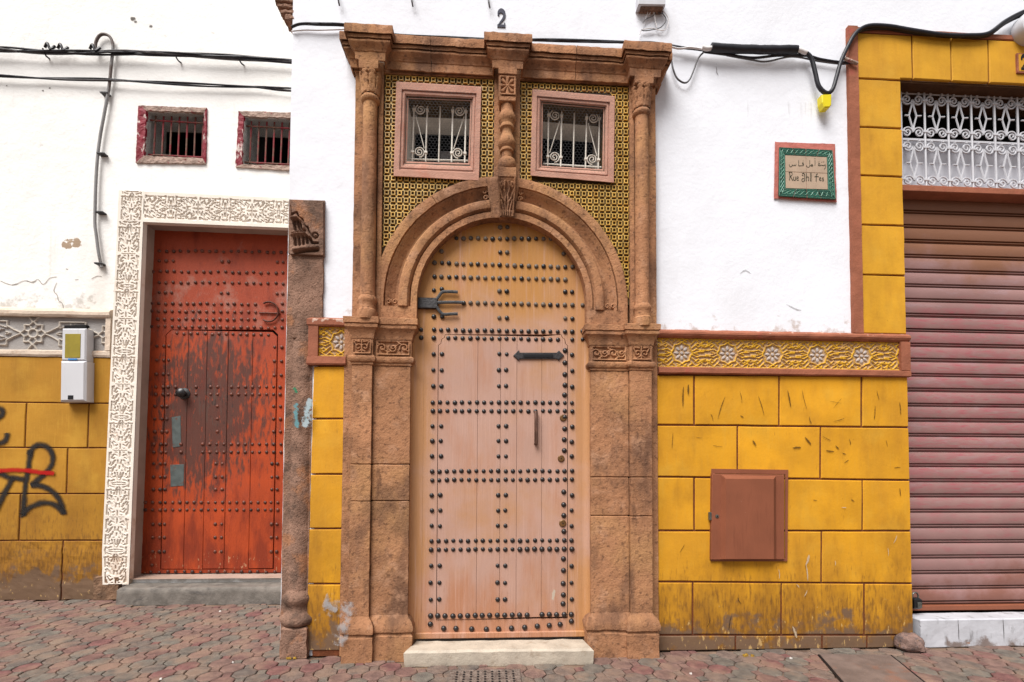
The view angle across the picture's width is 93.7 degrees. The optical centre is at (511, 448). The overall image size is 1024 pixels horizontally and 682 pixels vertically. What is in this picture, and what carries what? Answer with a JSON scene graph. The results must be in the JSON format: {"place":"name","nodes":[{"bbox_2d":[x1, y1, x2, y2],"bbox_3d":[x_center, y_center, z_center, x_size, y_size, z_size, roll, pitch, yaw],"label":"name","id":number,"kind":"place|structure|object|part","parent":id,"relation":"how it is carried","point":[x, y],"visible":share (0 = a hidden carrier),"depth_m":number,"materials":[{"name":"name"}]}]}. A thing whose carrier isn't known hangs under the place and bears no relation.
{"place":"outdoors","nodes":[
{"label":"outdoors","id":0,"kind":"place"},
{"bbox_2d":[0,599,1023,681],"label":"street pavement","id":1,"kind":"structure","parent":0,"point":[82,640],"depth_m":3.40,"materials":[{"name":"red and grey paving stone"}]},
{"bbox_2d":[0,0,291,599],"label":"town house","id":2,"kind":"structure","parent":1,"relation":"on","point":[160,459],"depth_m":5.01,"materials":[{"name":"white paint"}]},
{"bbox_2d":[61,325,93,402],"bbox_3d":[-4.393,-0.862,4.835,0.293,0.797,0.124,0,-2,-3],"label":"meter box","id":3,"kind":"object","parent":2,"relation":"attached to","point":[77,374],"visible":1,"depth_m":4.79,"materials":[{"name":"grey plastic"}]},
{"bbox_2d":[65,334,80,357],"bbox_3d":[-4.388,-1.028,4.798,0.151,0.244,0.011,0,-2,-3],"label":"window","id":4,"kind":"structure","parent":3,"relation":"in","point":[72,341],"depth_m":4.79,"materials":[{"name":"plastic"}]},
{"bbox_2d":[93,32,114,267],"bbox_3d":[-4.245,-3.089,4.963,0.203,2.479,0.057,0,-2,-3],"label":"conduit pipe","id":5,"kind":"object","parent":2,"relation":"attached to","point":[106,94],"visible":0.98,"depth_m":4.95,"materials":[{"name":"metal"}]},
{"bbox_2d":[0,74,290,91],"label":"cable bundle","id":6,"kind":"object","parent":2,"relation":"attached to","point":[197,84],"visible":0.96,"depth_m":4.99,"materials":[{"name":"black rubber"}]},
{"bbox_2d":[0,42,291,65],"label":"cable bundle","id":7,"kind":"object","parent":2,"relation":"attached to","point":[66,50],"visible":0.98,"depth_m":4.97,"materials":[{"name":"rubber"}]},
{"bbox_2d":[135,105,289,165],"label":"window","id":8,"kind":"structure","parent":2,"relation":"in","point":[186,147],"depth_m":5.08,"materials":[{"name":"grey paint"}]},
{"bbox_2d":[141,230,287,573],"bbox_3d":[-3.033,-0.528,5.122,1.728,3.723,0.172,0,-2,-3],"label":"door","id":9,"kind":"structure","parent":2,"relation":"in","point":[213,502],"depth_m":5.13,"materials":[{"name":"red paint"}]},
{"bbox_2d":[235,111,290,170],"bbox_3d":[-2.558,-3.246,5.227,0.713,0.636,0.333,0,-2,-3],"label":"window","id":10,"kind":"structure","parent":2,"relation":"in","point":[241,123],"depth_m":5.09,"materials":[{"name":"grey paint"}]},
{"bbox_2d":[116,582,280,605],"bbox_3d":[-2.788,1.448,4.906,2.153,0.176,0.428,0,-2,-3],"label":"door step","id":11,"kind":"object","parent":1,"relation":"on","point":[205,593],"depth_m":4.69,"materials":[{"name":"grey concrete"}]},
{"bbox_2d":[448,669,521,681],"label":"drain cover","id":12,"kind":"object","parent":1,"relation":"on","point":[504,675],"visible":1,"depth_m":3.10,"materials":[{"name":"grey metal"}]},
{"bbox_2d":[403,639,593,666],"bbox_3d":[-0.092,1.439,3.387,1.308,0.116,0.204,0,-2,-3],"label":"door step","id":13,"kind":"object","parent":1,"relation":"on","point":[508,652],"depth_m":3.31,"materials":[{"name":"stone"}]},
{"bbox_2d":[274,0,1023,663],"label":"town house","id":14,"kind":"structure","parent":1,"relation":"on","point":[612,304],"depth_m":3.60,"materials":[{"name":"white paint"}]},
{"bbox_2d":[291,29,343,31],"bbox_3d":[-1.442,-3.115,3.572,0.391,0.039,0.010,0,-2,-2],"label":"wall wire","id":15,"kind":"object","parent":14,"relation":"attached to","point":[316,30],"depth_m":3.57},
{"bbox_2d":[393,81,481,179],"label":"window","id":16,"kind":"structure","parent":14,"relation":"in","point":[436,140],"depth_m":3.55,"materials":[{"name":"pink stone"}]},
{"bbox_2d":[409,222,584,638],"bbox_3d":[-0.065,-0.168,3.567,1.372,3.095,0.115,0,-2,-3],"label":"door","id":17,"kind":"structure","parent":14,"relation":"in","point":[501,306],"depth_m":3.55,"materials":[{"name":"paint"}]},
{"bbox_2d":[291,22,704,51],"bbox_3d":[-0.067,-3.106,3.622,3.135,0.074,0.031,0,-2,-3],"label":"cable bundle","id":18,"kind":"object","parent":14,"relation":"attached to","point":[562,40],"visible":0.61,"depth_m":3.63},
{"bbox_2d":[672,46,701,49],"bbox_3d":[1.367,-3.074,3.681,0.333,0.033,0.014,0,-2,-3],"label":"wall wire","id":19,"kind":"object","parent":18,"relation":"attached to","point":[688,47],"depth_m":3.68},
{"bbox_2d":[497,8,505,27],"bbox_3d":[-0.080,-3.283,3.658,0.063,0.147,0.006,0,-2,-3],"label":"house number","id":20,"kind":"object","parent":14,"relation":"attached to","point":[502,11],"visible":1,"depth_m":3.66,"materials":[{"name":"paint"}]},
{"bbox_2d":[531,87,615,182],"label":"window","id":21,"kind":"structure","parent":14,"relation":"in","point":[572,147],"depth_m":3.60,"materials":[{"name":"pink stone"}]},
{"bbox_2d":[635,0,668,34],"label":"junction box","id":22,"kind":"object","parent":14,"relation":"attached to","point":[649,7],"visible":1,"depth_m":3.69,"materials":[{"name":"plastic"}]},
{"bbox_2d":[671,52,704,83],"bbox_3d":[1.357,-2.941,3.696,0.272,0.268,0.013,0,-2,-3],"label":"wall wire","id":23,"kind":"object","parent":14,"relation":"attached to","point":[686,82],"depth_m":3.69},
{"bbox_2d":[708,469,787,560],"bbox_3d":[1.786,0.500,3.589,0.639,0.697,0.080,0,-2,-3],"label":"utility cabinet","id":24,"kind":"object","parent":14,"relation":"attached to","point":[746,515],"visible":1,"depth_m":3.56,"materials":[{"name":"brown metal"}]},
{"bbox_3d":[1.761,0.508,3.602,0.570,0.638,0.038,0,-2,-3],"label":"door","id":25,"kind":"part","parent":24,"relation":"part of","materials":[{"name":"brown paint"}]},
{"bbox_2d":[710,42,798,54],"bbox_3d":[1.866,-3.081,3.697,0.685,0.079,0.063,0,-2,-3],"label":"cable sleeve","id":26,"kind":"object","parent":14,"relation":"attached to","point":[755,49],"visible":0.99,"depth_m":3.68,"materials":[{"name":"black plastic"}]},
{"bbox_2d":[701,45,711,50],"bbox_3d":[1.494,-3.068,3.677,0.086,0.038,0.032,0,-2,-3],"label":"cable lug","id":27,"kind":"object","parent":26,"relation":"attached to","point":[706,48],"visible":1,"depth_m":3.67,"materials":[{"name":"white paint"}]},
{"bbox_2d":[798,47,807,54],"bbox_3d":[2.242,-3.080,3.717,0.093,0.055,0.034,0,-2,-3],"label":"cable lug","id":28,"kind":"object","parent":26,"relation":"attached to","point":[803,51],"visible":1,"depth_m":3.71,"materials":[{"name":"white paint"}]},
{"bbox_2d":[705,51,850,63],"bbox_3d":[2.100,-3.053,3.739,1.226,0.060,0.018,0,-2,-3],"label":"cable","id":29,"kind":"object","parent":14,"relation":"attached to","point":[771,56],"visible":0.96,"depth_m":3.73,"materials":[{"name":"black rubber"}]},
{"bbox_2d":[727,56,847,64],"bbox_3d":[2.172,-3.036,3.747,1.018,0.062,0.012,0,-2,-3],"label":"cable","id":30,"kind":"object","parent":14,"relation":"attached to","point":[805,58],"visible":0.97,"depth_m":3.74,"materials":[{"name":"black rubber"}]},
{"bbox_2d":[774,142,836,201],"bbox_3d":[2.285,-2.160,3.735,0.513,0.472,0.032,0,-2,-3],"label":"street sign","id":31,"kind":"object","parent":14,"relation":"attached to","point":[804,171],"visible":1,"depth_m":3.72,"materials":[{"name":"green ceramic"}]},
{"bbox_2d":[843,57,857,64],"bbox_3d":[2.645,-3.026,3.747,0.111,0.059,0.024,0,-2,-3],"label":"cable lug","id":32,"kind":"object","parent":14,"relation":"attached to","point":[849,60],"visible":1,"depth_m":3.74,"materials":[{"name":"plastic"}]},
{"bbox_2d":[798,10,1023,94],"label":"cable","id":33,"kind":"object","parent":14,"relation":"attached to","point":[819,87],"visible":0.99,"depth_m":3.76,"materials":[{"name":"black rubber"}]},
{"bbox_2d":[817,94,830,111],"bbox_3d":[2.420,-2.676,3.716,0.080,0.108,0.055,0,-2,-3],"label":"cable tag","id":34,"kind":"object","parent":33,"relation":"hanging from","point":[824,103],"visible":1,"depth_m":3.69,"materials":[{"name":"yellow plastic"}]},
{"bbox_2d":[912,592,921,608],"bbox_3d":[3.176,1.192,3.777,0.065,0.130,0.054,0,-2,-3],"label":"padlock","id":35,"kind":"object","parent":14,"relation":"hanging from","point":[917,602],"visible":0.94,"depth_m":3.76,"materials":[{"name":"grey metal"}]},
{"bbox_2d":[859,14,1022,38],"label":"cable","id":36,"kind":"object","parent":14,"relation":"attached to","point":[868,29],"visible":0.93,"depth_m":3.80,"materials":[{"name":"black rubber"}]},
{"bbox_2d":[1011,14,1023,45],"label":"wall lamp","id":37,"kind":"object","parent":14,"relation":"attached to","point":[1017,30],"visible":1,"depth_m":3.82,"materials":[{"name":"white glass"}]},
{"bbox_2d":[1015,53,1023,73],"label":"number plate","id":38,"kind":"object","parent":14,"relation":"attached to","point":[1019,59],"visible":1,"depth_m":3.84,"materials":[{"name":"ceramic"}]},
{"bbox_2d":[818,654,924,681],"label":"trench cover","id":39,"kind":"object","parent":1,"relation":"on","point":[865,668],"visible":1,"depth_m":3.23,"materials":[{"name":"metal"}]},
{"bbox_2d":[894,633,925,652],"bbox_3d":[2.971,1.448,3.590,0.170,0.124,0.148,0,-2,-3],"label":"rubble stone","id":40,"kind":"object","parent":1,"relation":"on","point":[909,642],"visible":1,"depth_m":3.54,"materials":[{"name":"stone"}]},
{"bbox_2d":[912,612,1023,647],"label":"shop threshold","id":41,"kind":"object","parent":1,"relation":"on","point":[944,630],"visible":0.91,"depth_m":3.68,"materials":[{"name":"white stone"}]}
]}

